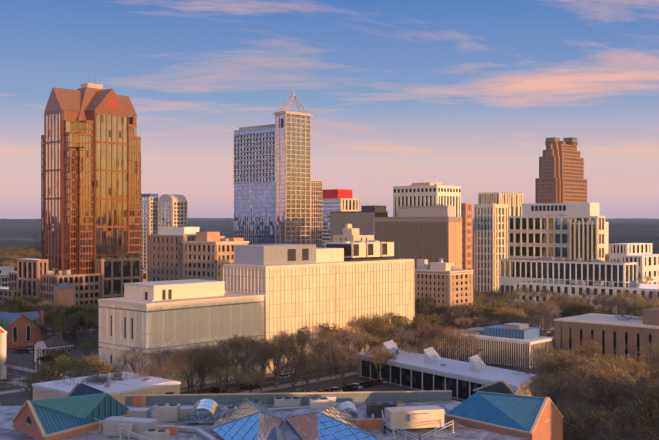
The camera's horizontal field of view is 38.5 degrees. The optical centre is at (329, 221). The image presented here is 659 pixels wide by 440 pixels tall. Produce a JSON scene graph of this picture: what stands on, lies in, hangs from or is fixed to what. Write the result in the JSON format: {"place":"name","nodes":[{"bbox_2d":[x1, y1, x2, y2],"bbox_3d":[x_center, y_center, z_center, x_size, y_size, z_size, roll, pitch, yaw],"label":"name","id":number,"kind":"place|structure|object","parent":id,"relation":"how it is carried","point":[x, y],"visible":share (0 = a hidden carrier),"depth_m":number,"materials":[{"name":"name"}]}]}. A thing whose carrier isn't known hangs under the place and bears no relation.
{"place":"outdoors","nodes":[
{"label":"outdoors","id":0,"kind":"place"},
{"bbox_2d":[34,332,72,364],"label":"georgian house","id":1,"kind":"structure","parent":0,"point":[49,346],"depth_m":320.63,"materials":[{"name":"brick"}]},
{"bbox_2d":[0,237,658,439],"bbox_3d":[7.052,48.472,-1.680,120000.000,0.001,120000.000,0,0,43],"label":"ground","id":2,"kind":"structure","parent":0,"point":[18,398],"depth_m":292.48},
{"bbox_2d":[0,327,7,378],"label":"stone building","id":3,"kind":"structure","parent":2,"relation":"on","point":[3,332],"depth_m":289.31,"materials":[{"name":"beige stone"}]},
{"bbox_2d":[0,266,13,286],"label":"building","id":4,"kind":"structure","parent":2,"relation":"on","point":[4,276],"depth_m":610.38,"materials":[{"name":"white concrete"}]},
{"bbox_2d":[0,288,21,310],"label":"building","id":5,"kind":"structure","parent":2,"relation":"on","point":[7,293],"depth_m":497.46,"materials":[{"name":"concrete"}]},
{"bbox_2d":[0,310,47,347],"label":"brick church","id":6,"kind":"structure","parent":2,"relation":"on","point":[19,333],"depth_m":365.76,"materials":[{"name":"brick"}]},
{"bbox_2d":[2,362,51,400],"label":"tree","id":7,"kind":"object","parent":2,"relation":"on","point":[35,379],"visible":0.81,"depth_m":235.85,"materials":[{"name":"brown plant"}]},
{"bbox_2d":[30,299,66,334],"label":"tree","id":8,"kind":"object","parent":2,"relation":"on","point":[48,309],"visible":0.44,"depth_m":400.40,"materials":[{"name":"brown plant"}]},
{"bbox_2d":[23,354,95,397],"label":"tree","id":9,"kind":"object","parent":2,"relation":"on","point":[48,370],"visible":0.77,"depth_m":241.04,"materials":[{"name":"green plant"}]},
{"bbox_2d":[49,318,77,339],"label":"tree","id":10,"kind":"object","parent":2,"relation":"on","point":[58,328],"visible":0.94,"depth_m":357.39,"materials":[{"name":"green plant"}]},
{"bbox_2d":[53,282,75,323],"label":"brick turret","id":11,"kind":"object","parent":2,"relation":"on","point":[65,291],"visible":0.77,"depth_m":436.85,"materials":[{"name":"stone"}]},
{"bbox_2d":[57,306,98,343],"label":"tree","id":12,"kind":"object","parent":2,"relation":"on","point":[71,310],"visible":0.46,"depth_m":371.12,"materials":[{"name":"green plant"}]},
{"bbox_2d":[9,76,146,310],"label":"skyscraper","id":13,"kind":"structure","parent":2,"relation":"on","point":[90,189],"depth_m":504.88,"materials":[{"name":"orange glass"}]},
{"bbox_2d":[65,307,98,344],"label":"tree","id":14,"kind":"object","parent":2,"relation":"on","point":[95,316],"visible":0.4,"depth_m":358.84,"materials":[{"name":"green plant"}]},
{"bbox_2d":[56,363,113,384],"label":"tree","id":15,"kind":"object","parent":2,"relation":"on","point":[98,380],"visible":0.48,"depth_m":226.82,"materials":[{"name":"brown plant"}]},
{"bbox_2d":[64,353,116,377],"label":"tree","id":16,"kind":"object","parent":2,"relation":"on","point":[107,368],"visible":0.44,"depth_m":246.63,"materials":[{"name":"green plant"}]},
{"bbox_2d":[32,371,180,403],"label":"flat-roofed building","id":17,"kind":"structure","parent":2,"relation":"on","point":[118,390],"depth_m":225.01,"materials":[{"name":"paint"}]},
{"bbox_2d":[83,368,136,383],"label":"tree","id":18,"kind":"object","parent":2,"relation":"on","point":[117,373],"visible":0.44,"depth_m":232.05,"materials":[{"name":"brown plant"}]},
{"bbox_2d":[113,355,164,377],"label":"tree","id":19,"kind":"object","parent":2,"relation":"on","point":[145,372],"visible":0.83,"depth_m":240.65,"materials":[{"name":"brown plant"}]},
{"bbox_2d":[114,345,172,375],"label":"tree","id":20,"kind":"object","parent":2,"relation":"on","point":[130,362],"visible":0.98,"depth_m":258.51,"materials":[{"name":"brown plant"}]},
{"bbox_2d":[141,194,187,268],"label":"condo","id":21,"kind":"structure","parent":2,"relation":"on","point":[167,210],"depth_m":888.20,"materials":[{"name":"white concrete"}]},
{"bbox_2d":[142,357,189,379],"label":"tree","id":22,"kind":"object","parent":2,"relation":"on","point":[163,365],"visible":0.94,"depth_m":242.84,"materials":[{"name":"brown plant"}]},
{"bbox_2d":[150,343,186,376],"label":"tree","id":23,"kind":"object","parent":2,"relation":"on","point":[158,356],"visible":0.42,"depth_m":264.38,"materials":[{"name":"brown plant"}]},
{"bbox_2d":[147,227,198,281],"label":"building","id":24,"kind":"structure","parent":2,"relation":"on","point":[165,254],"depth_m":452.22,"materials":[{"name":"beige concrete"}]},
{"bbox_2d":[161,342,224,393],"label":"tree","id":25,"kind":"object","parent":2,"relation":"on","point":[189,356],"visible":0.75,"depth_m":251.20,"materials":[{"name":"brown plant"}]},
{"bbox_2d":[182,232,248,280],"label":"tan brick block","id":26,"kind":"structure","parent":2,"relation":"on","point":[207,255],"depth_m":433.68,"materials":[{"name":"beige brick"}]},
{"bbox_2d":[186,344,255,392],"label":"tree","id":27,"kind":"object","parent":2,"relation":"on","point":[222,356],"visible":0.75,"depth_m":257.00,"materials":[{"name":"brown plant"}]},
{"bbox_2d":[206,366,252,392],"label":"tree","id":28,"kind":"object","parent":2,"relation":"on","point":[242,379],"visible":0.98,"depth_m":245.79,"materials":[{"name":"brown plant"}]},
{"bbox_2d":[212,339,248,382],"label":"tree","id":29,"kind":"object","parent":2,"relation":"on","point":[235,346],"visible":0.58,"depth_m":282.10,"materials":[{"name":"brown plant"}]},
{"bbox_2d":[222,351,259,392],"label":"tree","id":30,"kind":"object","parent":2,"relation":"on","point":[250,362],"visible":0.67,"depth_m":263.71,"materials":[{"name":"brown plant"}]},
{"bbox_2d":[226,335,261,371],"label":"tree","id":31,"kind":"object","parent":2,"relation":"on","point":[246,338],"visible":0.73,"depth_m":286.06,"materials":[{"name":"brown plant"}]},
{"bbox_2d":[230,367,266,392],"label":"tree","id":32,"kind":"object","parent":2,"relation":"on","point":[256,376],"visible":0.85,"depth_m":251.21,"materials":[{"name":"brown plant"}]},
{"bbox_2d":[98,240,413,387],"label":"building","id":33,"kind":"structure","parent":2,"relation":"on","point":[268,291],"depth_m":302.25,"materials":[{"name":"concrete"}]},
{"bbox_2d":[234,340,282,390],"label":"tree","id":34,"kind":"object","parent":2,"relation":"on","point":[267,356],"visible":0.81,"depth_m":268.96,"materials":[{"name":"brown plant"}]},
{"bbox_2d":[234,91,321,247],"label":"skyscraper","id":35,"kind":"structure","parent":2,"relation":"on","point":[277,195],"depth_m":782.96,"materials":[{"name":"grey glass"}]},
{"bbox_2d":[250,337,305,387],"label":"tree","id":36,"kind":"object","parent":2,"relation":"on","point":[280,352],"visible":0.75,"depth_m":273.29,"materials":[{"name":"brown plant"}]},
{"bbox_2d":[0,315,562,405],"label":"utility poles","id":37,"kind":"object","parent":2,"relation":"on","point":[120,379],"visible":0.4,"depth_m":254.74,"materials":[{"name":"brown wood"}]},
{"bbox_2d":[0,380,563,439],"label":"building","id":38,"kind":"structure","parent":2,"relation":"on","point":[80,411],"depth_m":160.36,"materials":[{"name":"brick"}]},
{"bbox_2d":[0,311,583,394],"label":"road","id":39,"kind":"structure","parent":2,"relation":"on","point":[6,387],"depth_m":287.95,"materials":[{"name":"grey asphalt"}]},
{"bbox_2d":[12,316,550,392],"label":"cars","id":40,"kind":"object","parent":39,"relation":"on","point":[360,385],"visible":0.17,"depth_m":273.87,"materials":[{"name":"metal"}]},
{"bbox_2d":[275,353,311,391],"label":"tree","id":41,"kind":"object","parent":2,"relation":"on","point":[288,364],"visible":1,"depth_m":256.02,"materials":[{"name":"brown plant"}]},
{"bbox_2d":[272,333,321,383],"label":"tree","id":42,"kind":"object","parent":2,"relation":"on","point":[298,341],"visible":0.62,"depth_m":280.39,"materials":[{"name":"brown plant"}]},
{"bbox_2d":[285,349,329,391],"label":"tree","id":43,"kind":"object","parent":2,"relation":"on","point":[313,360],"visible":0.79,"depth_m":260.44,"materials":[{"name":"brown plant"}]},
{"bbox_2d":[300,327,340,379],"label":"tree","id":44,"kind":"object","parent":2,"relation":"on","point":[333,344],"visible":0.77,"depth_m":286.25,"materials":[{"name":"brown plant"}]},
{"bbox_2d":[293,322,348,359],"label":"tree","id":45,"kind":"object","parent":2,"relation":"on","point":[327,329],"visible":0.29,"depth_m":309.36,"materials":[{"name":"brown plant"}]},
{"bbox_2d":[0,218,658,271],"bbox_3d":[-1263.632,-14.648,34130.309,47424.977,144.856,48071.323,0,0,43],"label":"forest canopy","id":46,"kind":"object","parent":2,"relation":"on","point":[633,230],"visible":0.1,"depth_m":3320.08,"materials":[{"name":"green plant"}]},
{"bbox_2d":[318,352,360,389],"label":"tree","id":47,"kind":"object","parent":2,"relation":"on","point":[343,357],"visible":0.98,"depth_m":266.39,"materials":[{"name":"brown plant"}]},
{"bbox_2d":[316,326,363,374],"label":"tree","id":48,"kind":"object","parent":2,"relation":"on","point":[328,335],"visible":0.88,"depth_m":295.17,"materials":[{"name":"brown plant"}]},
{"bbox_2d":[322,189,358,247],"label":"building","id":49,"kind":"structure","parent":2,"relation":"on","point":[337,200],"depth_m":858.29,"materials":[{"name":"white concrete"}]},
{"bbox_2d":[324,343,361,384],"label":"tree","id":50,"kind":"object","parent":2,"relation":"on","point":[340,350],"visible":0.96,"depth_m":278.91,"materials":[{"name":"brown plant"}]},
{"bbox_2d":[333,224,373,241],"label":"building","id":51,"kind":"structure","parent":2,"relation":"on","point":[350,233],"depth_m":453.00,"materials":[{"name":"concrete"}]},
{"bbox_2d":[342,332,383,351],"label":"tree","id":52,"kind":"object","parent":2,"relation":"on","point":[370,338],"visible":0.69,"depth_m":301.38,"materials":[{"name":"brown plant"}]},
{"bbox_2d":[345,312,389,350],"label":"tree","id":53,"kind":"object","parent":2,"relation":"on","point":[376,326],"visible":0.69,"depth_m":325.66,"materials":[{"name":"brown plant"}]},
{"bbox_2d":[362,314,394,338],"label":"tree","id":54,"kind":"object","parent":2,"relation":"on","point":[387,323],"visible":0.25,"depth_m":331.60,"materials":[{"name":"brown plant"}]},
{"bbox_2d":[361,345,397,379],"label":"tree","id":55,"kind":"object","parent":2,"relation":"on","point":[373,356],"visible":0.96,"depth_m":279.02,"materials":[{"name":"brown plant"}]},
{"bbox_2d":[367,311,409,343],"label":"tree","id":56,"kind":"object","parent":2,"relation":"on","point":[396,320],"visible":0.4,"depth_m":336.49,"materials":[{"name":"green plant"}]},
{"bbox_2d":[377,323,419,349],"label":"tree","id":57,"kind":"object","parent":2,"relation":"on","point":[404,336],"visible":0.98,"depth_m":316.17,"materials":[{"name":"brown plant"}]},
{"bbox_2d":[387,315,422,349],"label":"tree","id":58,"kind":"object","parent":2,"relation":"on","point":[413,326],"visible":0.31,"depth_m":342.09,"materials":[{"name":"brown plant"}]},
{"bbox_2d":[374,206,461,269],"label":"finned block","id":59,"kind":"structure","parent":2,"relation":"on","point":[430,233],"depth_m":572.58,"materials":[{"name":"beige concrete"}]},
{"bbox_2d":[393,176,460,216],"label":"white tower","id":60,"kind":"structure","parent":2,"relation":"on","point":[425,194],"depth_m":816.40,"materials":[{"name":"concrete"}]},
{"bbox_2d":[414,294,442,322],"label":"tree","id":61,"kind":"object","parent":2,"relation":"on","point":[426,302],"visible":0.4,"depth_m":382.24,"materials":[{"name":"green plant"}]},
{"bbox_2d":[413,312,446,342],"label":"tree","id":62,"kind":"object","parent":2,"relation":"on","point":[417,318],"visible":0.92,"depth_m":352.67,"materials":[{"name":"brown plant"}]},
{"bbox_2d":[413,322,449,347],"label":"tree","id":63,"kind":"object","parent":2,"relation":"on","point":[429,331],"visible":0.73,"depth_m":325.47,"materials":[{"name":"brown plant"}]},
{"bbox_2d":[414,258,473,338],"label":"building","id":64,"kind":"structure","parent":2,"relation":"on","point":[442,283],"depth_m":385.82,"materials":[{"name":"beige concrete"}]},
{"bbox_2d":[354,340,536,400],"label":"building","id":65,"kind":"structure","parent":2,"relation":"on","point":[430,368],"depth_m":266.56,"materials":[{"name":"grey stone"}]},
{"bbox_2d":[433,325,479,359],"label":"tree","id":66,"kind":"object","parent":2,"relation":"on","point":[458,332],"visible":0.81,"depth_m":320.70,"materials":[{"name":"brown plant"}]},
{"bbox_2d":[441,333,479,359],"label":"tree","id":67,"kind":"object","parent":2,"relation":"on","point":[449,341],"visible":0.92,"depth_m":309.30,"materials":[{"name":"brown plant"}]},
{"bbox_2d":[435,302,490,328],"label":"tree","id":68,"kind":"object","parent":2,"relation":"on","point":[473,309],"visible":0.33,"depth_m":370.30,"materials":[{"name":"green plant"}]},
{"bbox_2d":[440,304,485,327],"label":"tree","id":69,"kind":"object","parent":2,"relation":"on","point":[452,313],"visible":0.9,"depth_m":363.48,"materials":[{"name":"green plant"}]},
{"bbox_2d":[461,203,471,269],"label":"office building","id":70,"kind":"structure","parent":2,"relation":"on","point":[466,212],"depth_m":863.33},
{"bbox_2d":[447,315,490,329],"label":"tree","id":71,"kind":"object","parent":2,"relation":"on","point":[462,321],"visible":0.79,"depth_m":345.16,"materials":[{"name":"brown plant"}]},
{"bbox_2d":[474,204,507,291],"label":"office building","id":72,"kind":"structure","parent":2,"relation":"on","point":[490,235],"depth_m":645.74,"materials":[{"name":"beige concrete"}]},
{"bbox_2d":[462,298,524,326],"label":"tree","id":73,"kind":"object","parent":2,"relation":"on","point":[484,306],"visible":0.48,"depth_m":371.90,"materials":[{"name":"brown plant"}]},
{"bbox_2d":[436,323,553,368],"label":"building","id":74,"kind":"structure","parent":2,"relation":"on","point":[501,345],"depth_m":318.37,"materials":[{"name":"beige concrete"}]},
{"bbox_2d":[492,306,531,325],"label":"tree","id":75,"kind":"object","parent":2,"relation":"on","point":[511,315],"visible":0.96,"depth_m":357.56,"materials":[{"name":"brown plant"}]},
{"bbox_2d":[509,350,561,396],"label":"tree","id":76,"kind":"object","parent":2,"relation":"on","point":[544,362],"visible":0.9,"depth_m":253.49,"materials":[{"name":"brown plant"}]},
{"bbox_2d":[520,299,560,334],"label":"tree","id":77,"kind":"object","parent":2,"relation":"on","point":[549,308],"visible":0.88,"depth_m":366.05,"materials":[{"name":"brown plant"}]},
{"bbox_2d":[529,346,582,397],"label":"tree","id":78,"kind":"object","parent":2,"relation":"on","point":[566,357],"visible":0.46,"depth_m":257.45,"materials":[{"name":"brown plant"}]},
{"bbox_2d":[508,203,604,260],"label":"office building","id":79,"kind":"structure","parent":2,"relation":"on","point":[536,232],"depth_m":580.52,"materials":[{"name":"beige concrete"}]},
{"bbox_2d":[523,365,597,427],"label":"tree","id":80,"kind":"object","parent":2,"relation":"on","point":[571,384],"visible":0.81,"depth_m":205.50,"materials":[{"name":"brown plant"}]},
{"bbox_2d":[499,258,636,300],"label":"office building","id":81,"kind":"structure","parent":2,"relation":"on","point":[512,271],"depth_m":548.33,"materials":[{"name":"white concrete"}]},
{"bbox_2d":[545,348,590,393],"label":"tree","id":82,"kind":"object","parent":2,"relation":"on","point":[572,357],"visible":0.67,"depth_m":256.57,"materials":[{"name":"brown plant"}]},
{"bbox_2d":[536,369,600,406],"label":"tree","id":83,"kind":"object","parent":2,"relation":"on","point":[550,396],"visible":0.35,"depth_m":210.36,"materials":[{"name":"brown plant"}]},
{"bbox_2d":[558,406,586,437],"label":"tree","id":84,"kind":"object","parent":2,"relation":"on","point":[563,410],"visible":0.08,"depth_m":170.62,"materials":[{"name":"brown plant"}]},
{"bbox_2d":[556,404,592,439],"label":"tree","id":85,"kind":"object","parent":2,"relation":"on","point":[586,429],"visible":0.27,"depth_m":171.71,"materials":[{"name":"brown plant"}]},
{"bbox_2d":[557,406,592,439],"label":"tree","id":86,"kind":"object","parent":2,"relation":"on","point":[572,434],"visible":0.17,"depth_m":170.31,"materials":[{"name":"brown plant"}]},
{"bbox_2d":[554,296,596,310],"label":"tree","id":87,"kind":"object","parent":2,"relation":"on","point":[574,299],"visible":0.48,"depth_m":400.85,"materials":[{"name":"brown plant"}]},
{"bbox_2d":[544,365,607,408],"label":"tree","id":88,"kind":"object","parent":2,"relation":"on","point":[572,375],"visible":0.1,"depth_m":219.54,"materials":[{"name":"brown plant"}]},
{"bbox_2d":[560,302,595,317],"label":"tree","id":89,"kind":"object","parent":2,"relation":"on","point":[566,314],"visible":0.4,"depth_m":387.62,"materials":[{"name":"brown plant"}]},
{"bbox_2d":[554,387,617,426],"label":"tree","id":90,"kind":"object","parent":2,"relation":"on","point":[570,398],"visible":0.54,"depth_m":189.10,"materials":[{"name":"brown plant"}]},
{"bbox_2d":[514,279,658,314],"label":"office building","id":91,"kind":"structure","parent":2,"relation":"on","point":[564,286],"depth_m":491.17,"materials":[{"name":"beige concrete"}]},
{"bbox_2d":[553,395,620,439],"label":"tree","id":92,"kind":"object","parent":2,"relation":"on","point":[565,402],"visible":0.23,"depth_m":177.94,"materials":[{"name":"brown plant"}]},
{"bbox_2d":[571,287,612,307],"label":"tree","id":93,"kind":"object","parent":2,"relation":"on","point":[589,294],"visible":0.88,"depth_m":433.91,"materials":[{"name":"brown plant"}]},
{"bbox_2d":[563,358,637,435],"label":"tree","id":94,"kind":"object","parent":2,"relation":"on","point":[613,379],"visible":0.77,"depth_m":212.35,"materials":[{"name":"brown plant"}]},
{"bbox_2d":[554,307,658,367],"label":"building","id":95,"kind":"structure","parent":2,"relation":"on","point":[626,335],"depth_m":305.62,"materials":[{"name":"brick"}]},
{"bbox_2d":[566,402,649,439],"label":"tree","id":96,"kind":"object","parent":2,"relation":"on","point":[597,418],"visible":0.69,"depth_m":173.76,"materials":[{"name":"brown plant"}]},
{"bbox_2d":[573,351,653,410],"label":"tree","id":97,"kind":"object","parent":2,"relation":"on","point":[600,361],"visible":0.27,"depth_m":219.14,"materials":[{"name":"brown plant"}]},
{"bbox_2d":[595,298,633,314],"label":"tree","id":98,"kind":"object","parent":2,"relation":"on","point":[618,307],"visible":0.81,"depth_m":374.78,"materials":[{"name":"brown plant"}]},
{"bbox_2d":[585,375,658,438],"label":"tree","id":99,"kind":"object","parent":2,"relation":"on","point":[610,395],"visible":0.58,"depth_m":192.66,"materials":[{"name":"brown plant"}]},
{"bbox_2d":[611,288,645,314],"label":"tree","id":100,"kind":"object","parent":2,"relation":"on","point":[631,296],"visible":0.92,"depth_m":417.67,"materials":[{"name":"brown plant"}]},
{"bbox_2d":[609,243,651,261],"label":"building","id":101,"kind":"structure","parent":2,"relation":"on","point":[617,251],"depth_m":813.27,"materials":[{"name":"white concrete"}]},
{"bbox_2d":[604,357,658,388],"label":"tree","id":102,"kind":"object","parent":2,"relation":"on","point":[653,369],"visible":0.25,"depth_m":224.52,"materials":[{"name":"brown plant"}]},
{"bbox_2d":[607,379,658,439],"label":"tree","id":103,"kind":"object","parent":2,"relation":"on","point":[630,408],"visible":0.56,"depth_m":185.22,"materials":[{"name":"brown plant"}]},
{"bbox_2d":[607,386,658,439],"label":"tree","id":104,"kind":"object","parent":2,"relation":"on","point":[646,395],"visible":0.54,"depth_m":186.28,"materials":[{"name":"brown plant"}]},
{"bbox_2d":[612,392,658,439],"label":"tree","id":105,"kind":"object","parent":2,"relation":"on","point":[650,405],"visible":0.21,"depth_m":186.05,"materials":[{"name":"brown plant"}]},
{"bbox_2d":[621,254,658,283],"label":"building","id":106,"kind":"structure","parent":2,"relation":"on","point":[648,265],"depth_m":651.31,"materials":[{"name":"beige concrete"}]},
{"bbox_2d":[630,384,658,431],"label":"tree","id":107,"kind":"object","parent":2,"relation":"on","point":[656,410],"visible":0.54,"depth_m":181.48,"materials":[{"name":"brown plant"}]},
{"bbox_2d":[634,341,658,365],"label":"tree","id":108,"kind":"object","parent":2,"relation":"on","point":[648,352],"visible":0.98,"depth_m":262.95,"materials":[{"name":"brown plant"}]},
{"bbox_2d":[0,0,658,218],"label":"sky","id":109,"kind":"structure","parent":0,"point":[467,94],"materials":[{"name":"blue"}]},
{"bbox_2d":[330,205,387,241],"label":"office building","id":110,"kind":"structure","parent":0,"point":[362,220],"depth_m":702.01,"materials":[{"name":"concrete"}]},
{"bbox_2d":[478,192,522,215],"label":"office building","id":111,"kind":"structure","parent":0,"point":[514,201],"depth_m":730.82,"materials":[{"name":"beige concrete"}]},
{"bbox_2d":[535,137,586,202],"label":"stepped tower","id":112,"kind":"structure","parent":0,"point":[560,179],"depth_m":943.61,"materials":[{"name":"stone"}]},
{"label":"low white building","id":113,"kind":"object","parent":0,"visible":0},
{"bbox_2d":[48,184,639,284],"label":"rooftop plant","id":114,"kind":"object","parent":113,"relation":"on","point":[599,282],"visible":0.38,"depth_m":496.25,"materials":[{"name":"metal"}]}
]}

